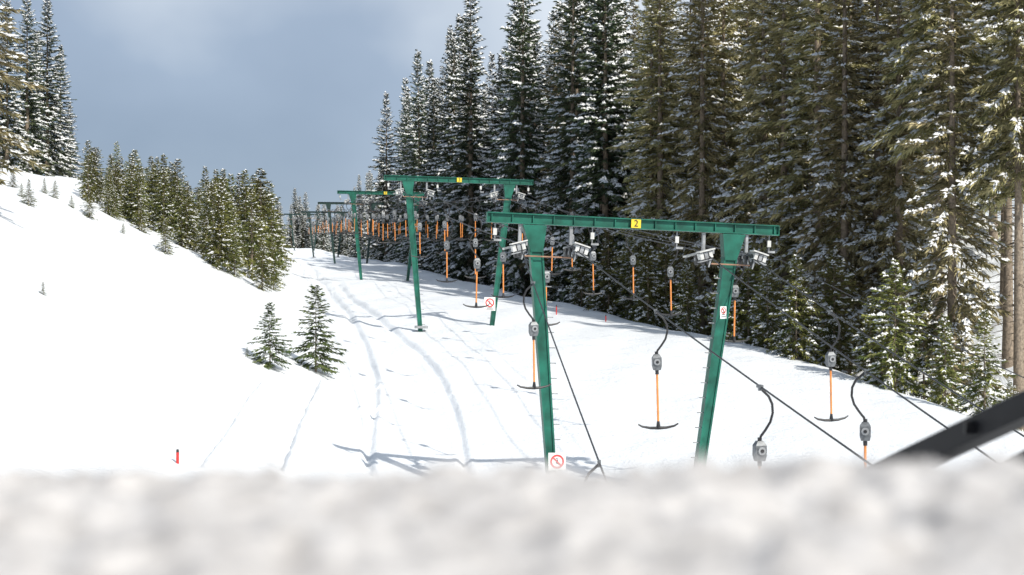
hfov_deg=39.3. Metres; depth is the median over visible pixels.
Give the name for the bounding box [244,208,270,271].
young spruce
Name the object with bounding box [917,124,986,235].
spruce tree
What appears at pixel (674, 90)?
spruce tree
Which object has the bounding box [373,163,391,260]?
spruce tree
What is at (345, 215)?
bar tow hanger
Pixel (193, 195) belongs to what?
young spruce
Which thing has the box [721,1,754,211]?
spruce tree
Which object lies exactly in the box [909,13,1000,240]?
spruce tree
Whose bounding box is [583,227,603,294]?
bar tow hanger
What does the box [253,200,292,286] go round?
young spruce
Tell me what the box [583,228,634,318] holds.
young spruce
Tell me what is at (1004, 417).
steel handrail
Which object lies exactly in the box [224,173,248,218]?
young spruce
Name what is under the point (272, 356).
spruce sapling
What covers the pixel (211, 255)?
young spruce
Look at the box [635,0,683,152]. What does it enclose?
spruce tree
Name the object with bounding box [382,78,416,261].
spruce tree
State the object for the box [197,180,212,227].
young spruce
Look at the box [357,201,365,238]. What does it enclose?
bar tow hanger
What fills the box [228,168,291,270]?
young spruce
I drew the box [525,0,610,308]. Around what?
spruce tree
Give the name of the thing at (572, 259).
bar tow hanger
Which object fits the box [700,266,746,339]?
young spruce
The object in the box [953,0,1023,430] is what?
spruce tree
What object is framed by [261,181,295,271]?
young spruce
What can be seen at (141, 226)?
young spruce
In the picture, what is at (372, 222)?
bar tow hanger
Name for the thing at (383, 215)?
bar tow hanger
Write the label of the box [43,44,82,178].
spruce tree
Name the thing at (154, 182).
young spruce
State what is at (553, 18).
spruce tree
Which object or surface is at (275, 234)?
young spruce
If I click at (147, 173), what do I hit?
young spruce
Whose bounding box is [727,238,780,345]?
young spruce
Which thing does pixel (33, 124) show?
spruce tree
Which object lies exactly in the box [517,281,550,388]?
bar tow hanger
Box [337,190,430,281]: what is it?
ski lift tower
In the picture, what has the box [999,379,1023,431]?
young spruce
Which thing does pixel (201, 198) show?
young spruce
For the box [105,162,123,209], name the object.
young spruce
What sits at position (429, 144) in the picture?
spruce tree
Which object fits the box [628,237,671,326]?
young spruce
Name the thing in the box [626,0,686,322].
spruce tree
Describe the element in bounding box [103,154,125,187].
young spruce
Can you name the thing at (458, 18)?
spruce tree
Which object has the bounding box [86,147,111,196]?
young spruce
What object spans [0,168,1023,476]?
snow ground
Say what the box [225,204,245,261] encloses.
young spruce
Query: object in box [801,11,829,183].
spruce tree
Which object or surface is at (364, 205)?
spruce tree
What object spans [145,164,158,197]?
young spruce
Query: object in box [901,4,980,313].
spruce tree
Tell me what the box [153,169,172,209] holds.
young spruce
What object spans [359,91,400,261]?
spruce tree
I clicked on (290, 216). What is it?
ski lift tower
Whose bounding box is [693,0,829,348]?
spruce tree
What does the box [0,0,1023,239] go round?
sky
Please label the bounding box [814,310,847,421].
bar tow hanger
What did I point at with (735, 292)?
bar tow hanger
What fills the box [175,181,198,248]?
young spruce
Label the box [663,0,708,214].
spruce tree
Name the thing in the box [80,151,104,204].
young spruce
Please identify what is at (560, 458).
prohibition sign
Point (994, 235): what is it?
spruce tree
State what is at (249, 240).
young spruce
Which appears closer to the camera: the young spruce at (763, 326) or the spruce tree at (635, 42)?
the young spruce at (763, 326)
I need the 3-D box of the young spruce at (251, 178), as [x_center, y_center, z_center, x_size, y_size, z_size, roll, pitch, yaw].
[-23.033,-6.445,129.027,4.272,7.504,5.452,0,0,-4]
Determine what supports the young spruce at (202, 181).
on the snow ground
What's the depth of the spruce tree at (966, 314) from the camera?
55.74 m
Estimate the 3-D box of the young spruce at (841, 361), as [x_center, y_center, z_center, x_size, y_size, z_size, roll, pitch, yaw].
[14.004,1.113,62.094,3.212,5.890,2.550,0,0,-32]
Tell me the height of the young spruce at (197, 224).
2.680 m
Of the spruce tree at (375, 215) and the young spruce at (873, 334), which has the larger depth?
the spruce tree at (375, 215)
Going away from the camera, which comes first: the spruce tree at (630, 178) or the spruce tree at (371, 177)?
the spruce tree at (630, 178)
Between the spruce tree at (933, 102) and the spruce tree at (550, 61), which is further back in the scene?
the spruce tree at (550, 61)
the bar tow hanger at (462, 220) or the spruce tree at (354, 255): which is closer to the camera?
the bar tow hanger at (462, 220)
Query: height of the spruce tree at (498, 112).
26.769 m
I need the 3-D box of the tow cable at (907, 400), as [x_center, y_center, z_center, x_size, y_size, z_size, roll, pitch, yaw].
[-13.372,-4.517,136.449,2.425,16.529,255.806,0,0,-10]
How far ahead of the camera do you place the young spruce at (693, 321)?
70.90 m
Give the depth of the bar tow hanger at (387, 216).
90.82 m
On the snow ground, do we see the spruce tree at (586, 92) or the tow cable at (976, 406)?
the spruce tree at (586, 92)
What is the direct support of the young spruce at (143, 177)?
on the snow ground
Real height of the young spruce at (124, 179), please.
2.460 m
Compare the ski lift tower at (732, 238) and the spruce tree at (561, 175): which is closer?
the ski lift tower at (732, 238)
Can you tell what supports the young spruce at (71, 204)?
on the snow ground
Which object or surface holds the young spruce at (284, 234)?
on the snow ground
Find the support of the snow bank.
on the snow ground
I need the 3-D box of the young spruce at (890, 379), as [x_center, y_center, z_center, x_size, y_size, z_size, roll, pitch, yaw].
[14.370,1.600,53.933,2.974,5.453,2.361,0,0,-13]
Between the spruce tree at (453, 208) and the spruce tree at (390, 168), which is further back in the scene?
the spruce tree at (390, 168)
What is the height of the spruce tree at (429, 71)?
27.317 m
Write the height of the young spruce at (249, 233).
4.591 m
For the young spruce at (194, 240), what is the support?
on the snow ground
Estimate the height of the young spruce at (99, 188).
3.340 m
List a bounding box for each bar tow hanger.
[338,205,344,232]
[341,203,347,231]
[349,201,359,233]
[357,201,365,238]
[363,200,371,236]
[367,199,379,237]
[369,201,376,233]
[376,196,389,242]
[376,202,381,238]
[382,201,392,240]
[388,194,402,243]
[400,197,408,238]
[407,194,421,243]
[411,203,428,257]
[423,202,433,239]
[431,202,440,240]
[432,203,442,235]
[436,200,453,254]
[436,215,457,282]
[441,201,452,239]
[455,200,467,240]
[457,202,465,239]
[463,228,488,307]
[465,214,485,278]
[468,197,481,240]
[484,199,495,241]
[491,224,514,297]
[517,204,527,257]
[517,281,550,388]
[544,238,559,325]
[547,214,561,274]
[562,212,581,270]
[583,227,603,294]
[589,460,600,471]
[622,229,644,299]
[638,309,677,429]
[661,237,683,315]
[725,266,748,342]
[752,384,773,460]
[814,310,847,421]
[850,369,870,459]
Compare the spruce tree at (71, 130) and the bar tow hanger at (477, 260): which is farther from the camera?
the spruce tree at (71, 130)
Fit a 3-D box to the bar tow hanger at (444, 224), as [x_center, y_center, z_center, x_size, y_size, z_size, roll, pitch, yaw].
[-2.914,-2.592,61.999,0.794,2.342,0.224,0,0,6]
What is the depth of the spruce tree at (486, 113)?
158.87 m
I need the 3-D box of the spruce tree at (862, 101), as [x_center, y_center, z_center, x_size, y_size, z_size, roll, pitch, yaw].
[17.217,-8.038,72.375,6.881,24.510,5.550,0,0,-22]
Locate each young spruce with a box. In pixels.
[7,167,18,187]
[17,183,24,196]
[20,179,37,206]
[39,179,48,193]
[49,181,59,198]
[68,195,74,207]
[75,160,95,193]
[76,140,98,203]
[79,189,98,220]
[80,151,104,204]
[81,147,105,202]
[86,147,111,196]
[99,168,128,217]
[100,187,115,214]
[101,173,119,207]
[102,156,118,199]
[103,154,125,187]
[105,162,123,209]
[106,186,125,220]
[111,141,121,177]
[113,156,130,212]
[117,154,156,226]
[119,172,133,202]
[119,189,131,220]
[120,149,160,219]
[126,166,152,225]
[130,197,152,234]
[140,168,149,207]
[142,156,160,192]
[144,176,155,202]
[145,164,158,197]
[145,167,153,185]
[145,204,155,228]
[146,157,161,202]
[147,168,180,239]
[148,154,175,207]
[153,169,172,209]
[154,159,204,233]
[155,162,192,233]
[156,218,176,254]
[160,178,200,245]
[167,200,177,230]
[172,206,194,248]
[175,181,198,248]
[181,185,200,219]
[188,223,200,252]
[189,216,215,257]
[190,208,202,245]
[191,188,204,227]
[194,166,211,208]
[194,184,215,234]
[194,201,212,249]
[195,187,206,232]
[196,178,253,268]
[196,181,232,259]
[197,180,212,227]
[199,196,240,270]
[201,197,235,268]
[209,169,219,198]
[211,186,237,253]
[213,168,238,220]
[220,185,283,281]
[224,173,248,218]
[224,179,240,228]
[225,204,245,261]
[225,232,245,276]
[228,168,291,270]
[229,169,255,263]
[230,173,247,215]
[232,186,246,215]
[235,187,268,256]
[237,204,267,263]
[239,181,291,268]
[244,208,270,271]
[244,215,259,271]
[249,174,257,198]
[249,238,276,290]
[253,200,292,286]
[259,191,288,258]
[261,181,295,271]
[265,238,284,291]
[267,192,286,265]
[268,210,294,260]
[528,236,560,301]
[565,232,595,307]
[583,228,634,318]
[606,236,650,323]
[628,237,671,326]
[639,231,694,329]
[672,260,703,332]
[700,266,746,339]
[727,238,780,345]
[739,258,793,355]
[764,254,824,364]
[797,246,870,375]
[848,295,892,387]
[851,258,935,395]
[896,286,957,405]
[919,313,970,412]
[953,309,1017,415]
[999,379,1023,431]
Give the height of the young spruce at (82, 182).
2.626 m
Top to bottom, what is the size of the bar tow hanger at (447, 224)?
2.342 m
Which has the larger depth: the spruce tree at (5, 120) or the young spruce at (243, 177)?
the spruce tree at (5, 120)
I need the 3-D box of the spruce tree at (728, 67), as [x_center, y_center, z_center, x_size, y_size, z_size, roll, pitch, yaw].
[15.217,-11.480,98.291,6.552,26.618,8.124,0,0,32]
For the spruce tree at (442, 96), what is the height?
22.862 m
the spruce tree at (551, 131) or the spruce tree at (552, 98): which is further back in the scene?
the spruce tree at (551, 131)
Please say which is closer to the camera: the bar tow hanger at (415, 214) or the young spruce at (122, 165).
the bar tow hanger at (415, 214)
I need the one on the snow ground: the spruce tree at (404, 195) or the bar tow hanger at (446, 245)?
the spruce tree at (404, 195)
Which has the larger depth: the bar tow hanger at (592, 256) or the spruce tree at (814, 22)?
the spruce tree at (814, 22)
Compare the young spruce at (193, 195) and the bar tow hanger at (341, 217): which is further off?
the bar tow hanger at (341, 217)
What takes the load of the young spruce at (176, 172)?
on the snow ground
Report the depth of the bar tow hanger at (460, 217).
82.14 m
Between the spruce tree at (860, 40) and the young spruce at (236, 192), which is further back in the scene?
the young spruce at (236, 192)
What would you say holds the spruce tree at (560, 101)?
on the snow ground
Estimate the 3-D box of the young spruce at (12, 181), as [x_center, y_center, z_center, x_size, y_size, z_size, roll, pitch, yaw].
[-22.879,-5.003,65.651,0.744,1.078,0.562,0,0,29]
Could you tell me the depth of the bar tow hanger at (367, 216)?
90.88 m
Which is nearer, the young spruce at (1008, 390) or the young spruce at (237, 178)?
the young spruce at (1008, 390)
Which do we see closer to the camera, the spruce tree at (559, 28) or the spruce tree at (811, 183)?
the spruce tree at (811, 183)
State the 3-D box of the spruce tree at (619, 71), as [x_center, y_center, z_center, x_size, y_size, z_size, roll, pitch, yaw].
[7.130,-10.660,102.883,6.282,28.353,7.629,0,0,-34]
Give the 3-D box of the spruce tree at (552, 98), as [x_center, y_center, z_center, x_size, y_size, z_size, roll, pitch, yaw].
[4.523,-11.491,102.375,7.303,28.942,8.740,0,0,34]
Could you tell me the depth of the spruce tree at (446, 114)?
138.88 m
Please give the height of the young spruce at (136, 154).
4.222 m
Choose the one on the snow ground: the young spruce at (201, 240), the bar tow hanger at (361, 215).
the young spruce at (201, 240)
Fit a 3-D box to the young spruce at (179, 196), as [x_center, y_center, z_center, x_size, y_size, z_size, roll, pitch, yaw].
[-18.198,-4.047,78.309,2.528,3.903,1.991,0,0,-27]
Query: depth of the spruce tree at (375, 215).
214.32 m
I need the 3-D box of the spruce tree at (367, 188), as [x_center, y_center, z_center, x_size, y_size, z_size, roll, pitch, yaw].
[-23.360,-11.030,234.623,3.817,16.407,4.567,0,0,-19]
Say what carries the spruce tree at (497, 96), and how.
on the snow ground
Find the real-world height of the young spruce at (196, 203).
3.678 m
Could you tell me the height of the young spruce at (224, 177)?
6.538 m
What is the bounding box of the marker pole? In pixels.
[176,449,178,463]
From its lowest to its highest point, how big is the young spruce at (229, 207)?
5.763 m
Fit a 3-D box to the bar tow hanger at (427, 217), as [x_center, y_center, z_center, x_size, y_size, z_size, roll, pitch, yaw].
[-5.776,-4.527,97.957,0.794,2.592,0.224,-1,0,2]
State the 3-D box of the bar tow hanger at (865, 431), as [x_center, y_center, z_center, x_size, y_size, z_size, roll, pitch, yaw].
[5.846,2.521,23.700,0.794,2.342,0.224,0,0,14]
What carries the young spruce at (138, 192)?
on the snow ground
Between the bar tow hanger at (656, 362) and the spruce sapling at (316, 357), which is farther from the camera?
the spruce sapling at (316, 357)
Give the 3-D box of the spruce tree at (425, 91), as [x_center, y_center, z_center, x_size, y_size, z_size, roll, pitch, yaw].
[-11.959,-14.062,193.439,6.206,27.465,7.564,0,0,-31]
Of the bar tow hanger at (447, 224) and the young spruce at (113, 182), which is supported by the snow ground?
the young spruce at (113, 182)
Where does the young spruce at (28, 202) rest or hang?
on the snow ground
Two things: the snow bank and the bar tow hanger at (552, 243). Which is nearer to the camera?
the snow bank
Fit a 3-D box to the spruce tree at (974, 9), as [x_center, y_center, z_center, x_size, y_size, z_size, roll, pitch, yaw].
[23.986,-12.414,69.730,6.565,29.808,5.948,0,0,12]
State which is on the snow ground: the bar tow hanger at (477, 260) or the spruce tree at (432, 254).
the spruce tree at (432, 254)
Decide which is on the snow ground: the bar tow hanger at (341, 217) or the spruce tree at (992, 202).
the spruce tree at (992, 202)
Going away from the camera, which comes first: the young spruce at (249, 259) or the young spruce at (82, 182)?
the young spruce at (249, 259)
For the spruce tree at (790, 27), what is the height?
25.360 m
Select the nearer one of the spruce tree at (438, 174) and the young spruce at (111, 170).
the young spruce at (111, 170)
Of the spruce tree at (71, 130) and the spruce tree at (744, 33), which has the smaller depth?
the spruce tree at (744, 33)
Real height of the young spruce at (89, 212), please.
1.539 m
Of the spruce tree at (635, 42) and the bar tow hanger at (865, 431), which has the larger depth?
the spruce tree at (635, 42)
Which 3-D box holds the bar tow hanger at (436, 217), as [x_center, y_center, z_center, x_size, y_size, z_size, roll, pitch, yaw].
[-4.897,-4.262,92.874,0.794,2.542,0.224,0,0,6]
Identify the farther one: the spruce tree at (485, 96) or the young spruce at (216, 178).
the spruce tree at (485, 96)
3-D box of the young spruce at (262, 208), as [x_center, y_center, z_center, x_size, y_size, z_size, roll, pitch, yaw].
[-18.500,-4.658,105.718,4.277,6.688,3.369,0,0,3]
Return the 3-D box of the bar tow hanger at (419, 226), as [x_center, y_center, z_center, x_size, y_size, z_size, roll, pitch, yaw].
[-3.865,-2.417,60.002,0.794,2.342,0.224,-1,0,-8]
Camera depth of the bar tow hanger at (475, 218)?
76.17 m
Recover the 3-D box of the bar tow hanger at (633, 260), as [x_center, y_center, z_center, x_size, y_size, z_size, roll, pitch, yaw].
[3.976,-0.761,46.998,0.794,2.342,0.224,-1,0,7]
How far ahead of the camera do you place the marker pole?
29.20 m
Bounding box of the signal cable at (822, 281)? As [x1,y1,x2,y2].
[358,194,1023,377]
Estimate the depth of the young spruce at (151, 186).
97.28 m
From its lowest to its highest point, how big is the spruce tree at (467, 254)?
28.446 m
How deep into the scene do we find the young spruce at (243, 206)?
105.53 m
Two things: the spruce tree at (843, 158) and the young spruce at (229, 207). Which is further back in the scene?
the young spruce at (229, 207)
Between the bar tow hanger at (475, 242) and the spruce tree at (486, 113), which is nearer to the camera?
the bar tow hanger at (475, 242)
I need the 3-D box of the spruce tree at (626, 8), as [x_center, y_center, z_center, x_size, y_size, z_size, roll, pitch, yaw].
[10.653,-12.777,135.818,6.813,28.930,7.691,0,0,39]
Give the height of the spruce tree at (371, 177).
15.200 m
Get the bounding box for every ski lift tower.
[284,214,324,250]
[301,211,350,257]
[318,202,383,263]
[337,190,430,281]
[384,175,532,331]
[486,211,779,465]
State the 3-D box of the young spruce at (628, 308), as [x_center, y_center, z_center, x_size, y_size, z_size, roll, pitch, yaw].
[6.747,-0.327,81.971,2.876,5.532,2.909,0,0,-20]
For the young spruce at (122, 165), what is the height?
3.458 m
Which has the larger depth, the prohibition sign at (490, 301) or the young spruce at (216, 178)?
the young spruce at (216, 178)
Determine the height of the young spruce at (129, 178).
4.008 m
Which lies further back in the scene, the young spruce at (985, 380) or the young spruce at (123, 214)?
the young spruce at (123, 214)
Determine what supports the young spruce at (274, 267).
on the snow ground
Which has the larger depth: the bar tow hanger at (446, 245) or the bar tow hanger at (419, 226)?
the bar tow hanger at (419, 226)
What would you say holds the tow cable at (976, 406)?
attached to the ski lift tower at (732, 238)
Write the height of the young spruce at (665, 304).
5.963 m
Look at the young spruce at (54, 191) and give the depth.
66.70 m
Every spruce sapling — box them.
[245,302,292,368]
[288,285,348,374]
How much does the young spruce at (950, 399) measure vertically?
3.983 m
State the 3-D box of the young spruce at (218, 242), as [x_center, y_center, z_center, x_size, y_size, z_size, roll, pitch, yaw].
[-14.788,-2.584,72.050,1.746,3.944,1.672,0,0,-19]
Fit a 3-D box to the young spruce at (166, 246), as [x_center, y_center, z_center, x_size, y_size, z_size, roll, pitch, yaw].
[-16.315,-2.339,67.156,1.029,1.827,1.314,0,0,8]
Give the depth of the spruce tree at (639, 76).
110.76 m
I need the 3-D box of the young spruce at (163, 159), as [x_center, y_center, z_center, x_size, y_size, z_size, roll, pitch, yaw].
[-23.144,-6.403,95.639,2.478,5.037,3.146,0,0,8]
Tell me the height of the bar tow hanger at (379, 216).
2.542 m
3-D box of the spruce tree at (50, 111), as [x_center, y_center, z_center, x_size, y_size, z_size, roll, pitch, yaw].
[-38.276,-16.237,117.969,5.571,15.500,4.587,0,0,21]
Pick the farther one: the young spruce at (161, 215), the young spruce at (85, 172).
the young spruce at (161, 215)
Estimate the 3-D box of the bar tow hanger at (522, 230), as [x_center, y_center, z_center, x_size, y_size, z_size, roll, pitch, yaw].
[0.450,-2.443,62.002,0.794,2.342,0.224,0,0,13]
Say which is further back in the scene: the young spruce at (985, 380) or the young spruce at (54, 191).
the young spruce at (54, 191)
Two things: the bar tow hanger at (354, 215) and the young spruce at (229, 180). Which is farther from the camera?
the young spruce at (229, 180)
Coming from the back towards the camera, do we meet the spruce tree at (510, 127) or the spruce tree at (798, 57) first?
the spruce tree at (510, 127)
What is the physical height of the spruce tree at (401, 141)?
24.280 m
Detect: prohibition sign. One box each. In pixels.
[484,297,494,310]
[548,453,565,467]
[720,306,725,318]
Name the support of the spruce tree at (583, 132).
on the snow ground
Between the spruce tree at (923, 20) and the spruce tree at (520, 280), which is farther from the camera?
the spruce tree at (520, 280)
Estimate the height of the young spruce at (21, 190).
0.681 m
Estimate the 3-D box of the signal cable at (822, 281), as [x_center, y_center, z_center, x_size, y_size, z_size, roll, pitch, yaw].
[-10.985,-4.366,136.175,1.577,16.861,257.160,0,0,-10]
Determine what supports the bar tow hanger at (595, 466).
hanging from the tow cable at (595, 452)
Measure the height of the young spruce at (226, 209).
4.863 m
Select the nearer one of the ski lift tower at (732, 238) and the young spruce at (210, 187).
the ski lift tower at (732, 238)
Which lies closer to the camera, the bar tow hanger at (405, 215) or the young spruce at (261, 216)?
the bar tow hanger at (405, 215)
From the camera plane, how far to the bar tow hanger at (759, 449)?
22.27 m
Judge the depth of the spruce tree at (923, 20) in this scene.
60.78 m
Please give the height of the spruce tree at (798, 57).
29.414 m
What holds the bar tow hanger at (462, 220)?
hanging from the tow cable at (976, 406)
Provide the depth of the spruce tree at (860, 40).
77.03 m
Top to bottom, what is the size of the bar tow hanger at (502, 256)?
2.342 m
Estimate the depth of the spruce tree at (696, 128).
78.21 m
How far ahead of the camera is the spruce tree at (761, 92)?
71.68 m
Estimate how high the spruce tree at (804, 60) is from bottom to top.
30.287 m
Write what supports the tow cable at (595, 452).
attached to the ski lift tower at (732, 238)
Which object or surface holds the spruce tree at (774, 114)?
on the snow ground
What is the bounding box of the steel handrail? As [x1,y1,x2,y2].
[876,390,1023,462]
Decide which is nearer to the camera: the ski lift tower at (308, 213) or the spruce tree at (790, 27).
the spruce tree at (790, 27)
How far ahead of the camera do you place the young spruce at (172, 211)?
90.55 m
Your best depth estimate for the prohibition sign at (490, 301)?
69.89 m
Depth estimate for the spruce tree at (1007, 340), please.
62.84 m
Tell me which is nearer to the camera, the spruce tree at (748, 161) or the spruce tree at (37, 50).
the spruce tree at (748, 161)
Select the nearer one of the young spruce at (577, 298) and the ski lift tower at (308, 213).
the young spruce at (577, 298)
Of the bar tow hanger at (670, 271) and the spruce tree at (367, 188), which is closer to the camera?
the bar tow hanger at (670, 271)
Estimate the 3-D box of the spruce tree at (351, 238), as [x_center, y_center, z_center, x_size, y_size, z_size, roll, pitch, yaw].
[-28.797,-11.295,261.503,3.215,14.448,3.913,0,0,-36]
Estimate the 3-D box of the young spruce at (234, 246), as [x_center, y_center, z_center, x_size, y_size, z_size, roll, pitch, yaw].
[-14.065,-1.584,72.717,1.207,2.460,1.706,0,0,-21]
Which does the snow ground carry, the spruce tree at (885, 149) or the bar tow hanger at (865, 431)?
the spruce tree at (885, 149)
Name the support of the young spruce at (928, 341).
on the snow ground
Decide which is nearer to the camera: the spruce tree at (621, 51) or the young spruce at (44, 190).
the young spruce at (44, 190)
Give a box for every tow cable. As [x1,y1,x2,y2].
[290,191,603,471]
[297,191,865,459]
[320,194,982,452]
[334,194,1023,436]
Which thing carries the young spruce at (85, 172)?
on the snow ground
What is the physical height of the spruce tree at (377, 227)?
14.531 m
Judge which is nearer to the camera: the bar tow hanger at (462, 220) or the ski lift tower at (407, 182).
the ski lift tower at (407, 182)
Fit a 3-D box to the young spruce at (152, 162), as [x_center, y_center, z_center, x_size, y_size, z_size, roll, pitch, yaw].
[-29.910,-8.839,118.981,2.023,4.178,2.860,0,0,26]
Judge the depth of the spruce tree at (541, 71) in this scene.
124.50 m
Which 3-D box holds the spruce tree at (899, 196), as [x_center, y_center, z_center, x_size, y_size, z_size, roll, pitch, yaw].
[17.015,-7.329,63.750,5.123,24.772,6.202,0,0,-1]
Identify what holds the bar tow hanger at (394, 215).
hanging from the tow cable at (595, 452)
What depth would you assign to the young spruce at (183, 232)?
75.08 m
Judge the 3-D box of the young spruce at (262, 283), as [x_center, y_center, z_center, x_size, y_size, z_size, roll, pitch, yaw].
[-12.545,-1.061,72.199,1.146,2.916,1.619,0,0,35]
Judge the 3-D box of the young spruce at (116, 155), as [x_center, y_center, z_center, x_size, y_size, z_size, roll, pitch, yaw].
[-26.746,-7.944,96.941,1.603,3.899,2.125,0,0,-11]
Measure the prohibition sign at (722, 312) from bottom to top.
0.300 m
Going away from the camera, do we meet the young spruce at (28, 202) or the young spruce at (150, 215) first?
the young spruce at (28, 202)
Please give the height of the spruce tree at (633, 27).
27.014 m
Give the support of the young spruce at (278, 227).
on the snow ground
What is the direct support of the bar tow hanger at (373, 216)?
hanging from the tow cable at (595, 452)
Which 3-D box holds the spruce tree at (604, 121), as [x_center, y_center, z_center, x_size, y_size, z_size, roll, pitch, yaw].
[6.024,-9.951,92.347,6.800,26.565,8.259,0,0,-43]
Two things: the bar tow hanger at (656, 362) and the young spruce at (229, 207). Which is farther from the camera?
the young spruce at (229, 207)
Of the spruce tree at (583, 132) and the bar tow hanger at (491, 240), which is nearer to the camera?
the bar tow hanger at (491, 240)
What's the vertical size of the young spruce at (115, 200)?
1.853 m
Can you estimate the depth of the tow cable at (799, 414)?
24.78 m
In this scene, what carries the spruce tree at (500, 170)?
on the snow ground
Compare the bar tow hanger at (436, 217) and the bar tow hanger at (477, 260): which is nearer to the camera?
the bar tow hanger at (477, 260)
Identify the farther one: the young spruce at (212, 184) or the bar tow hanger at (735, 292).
the young spruce at (212, 184)
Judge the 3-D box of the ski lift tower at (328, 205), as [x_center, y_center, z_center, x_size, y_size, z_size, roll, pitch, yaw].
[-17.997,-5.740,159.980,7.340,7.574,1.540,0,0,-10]
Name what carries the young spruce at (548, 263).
on the snow ground
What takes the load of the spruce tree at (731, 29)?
on the snow ground
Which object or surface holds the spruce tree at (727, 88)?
on the snow ground
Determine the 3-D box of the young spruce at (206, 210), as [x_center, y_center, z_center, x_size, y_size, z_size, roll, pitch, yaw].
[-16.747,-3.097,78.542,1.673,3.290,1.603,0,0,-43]
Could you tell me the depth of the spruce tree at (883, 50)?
89.93 m
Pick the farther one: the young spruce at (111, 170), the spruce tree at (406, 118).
the spruce tree at (406, 118)
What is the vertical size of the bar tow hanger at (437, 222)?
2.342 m
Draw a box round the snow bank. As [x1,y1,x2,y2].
[0,452,1023,574]
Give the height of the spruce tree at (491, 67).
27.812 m
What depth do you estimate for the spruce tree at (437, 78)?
182.03 m
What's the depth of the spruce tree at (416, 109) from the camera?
164.12 m
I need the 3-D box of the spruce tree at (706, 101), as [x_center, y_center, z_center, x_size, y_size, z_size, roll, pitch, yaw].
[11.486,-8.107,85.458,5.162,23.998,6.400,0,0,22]
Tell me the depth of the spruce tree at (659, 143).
83.63 m
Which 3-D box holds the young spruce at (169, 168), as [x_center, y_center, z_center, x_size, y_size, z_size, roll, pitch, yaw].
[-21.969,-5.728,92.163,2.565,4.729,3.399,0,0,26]
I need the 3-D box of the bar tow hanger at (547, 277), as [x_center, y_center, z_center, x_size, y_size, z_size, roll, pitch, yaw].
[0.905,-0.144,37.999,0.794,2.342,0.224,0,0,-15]
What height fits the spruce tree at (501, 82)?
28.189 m
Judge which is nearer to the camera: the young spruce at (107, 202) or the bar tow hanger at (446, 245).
the bar tow hanger at (446, 245)
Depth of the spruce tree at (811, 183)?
76.84 m
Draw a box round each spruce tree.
[0,0,38,172]
[0,0,51,185]
[3,0,58,175]
[21,0,78,176]
[24,30,50,174]
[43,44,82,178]
[63,103,83,178]
[345,186,356,256]
[349,175,365,258]
[356,173,368,256]
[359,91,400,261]
[360,170,371,257]
[360,173,376,258]
[365,165,384,258]
[368,173,384,259]
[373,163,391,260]
[381,89,414,262]
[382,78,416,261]
[388,94,413,261]
[392,102,425,262]
[394,49,435,269]
[397,59,439,268]
[402,78,443,271]
[416,79,448,270]
[418,25,480,274]
[419,83,430,167]
[422,77,442,153]
[423,51,464,268]
[424,13,483,283]
[428,32,476,277]
[430,0,501,284]
[431,22,496,282]
[469,0,547,286]
[475,92,493,283]
[477,0,550,296]
[479,52,501,172]
[480,82,490,137]
[481,19,550,296]
[481,53,504,285]
[483,34,511,284]
[485,79,505,285]
[489,2,546,288]
[498,20,556,238]
[519,1,574,297]
[525,0,600,301]
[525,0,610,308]
[540,11,559,171]
[542,35,560,207]
[543,0,656,312]
[543,4,587,153]
[544,0,646,317]
[544,2,582,189]
[546,9,627,266]
[585,0,637,315]
[591,1,640,190]
[604,0,686,324]
[606,0,699,320]
[616,0,632,77]
[617,0,648,182]
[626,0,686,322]
[626,15,645,185]
[628,1,655,189]
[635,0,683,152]
[643,2,683,140]
[656,0,750,334]
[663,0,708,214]
[664,0,739,335]
[668,0,760,339]
[678,0,745,295]
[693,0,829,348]
[717,1,745,146]
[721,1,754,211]
[725,0,793,336]
[726,0,760,215]
[732,0,836,354]
[735,0,881,371]
[744,0,809,277]
[772,0,813,134]
[778,0,903,375]
[788,6,829,192]
[796,0,907,310]
[801,0,911,287]
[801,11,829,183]
[805,0,905,327]
[819,0,931,385]
[839,0,944,383]
[856,0,1005,398]
[866,0,970,295]
[870,0,910,220]
[890,0,1016,411]
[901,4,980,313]
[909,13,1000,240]
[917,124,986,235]
[947,0,1023,378]
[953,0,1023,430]
[954,0,1023,368]
[962,0,1023,315]
[969,0,1000,248]
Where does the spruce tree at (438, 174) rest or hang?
on the snow ground
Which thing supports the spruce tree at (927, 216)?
on the snow ground
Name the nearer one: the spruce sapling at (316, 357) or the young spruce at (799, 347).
the spruce sapling at (316, 357)
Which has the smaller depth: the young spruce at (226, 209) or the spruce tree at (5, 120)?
the young spruce at (226, 209)
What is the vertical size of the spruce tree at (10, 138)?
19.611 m
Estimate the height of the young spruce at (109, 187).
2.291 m
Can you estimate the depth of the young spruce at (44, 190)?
67.17 m

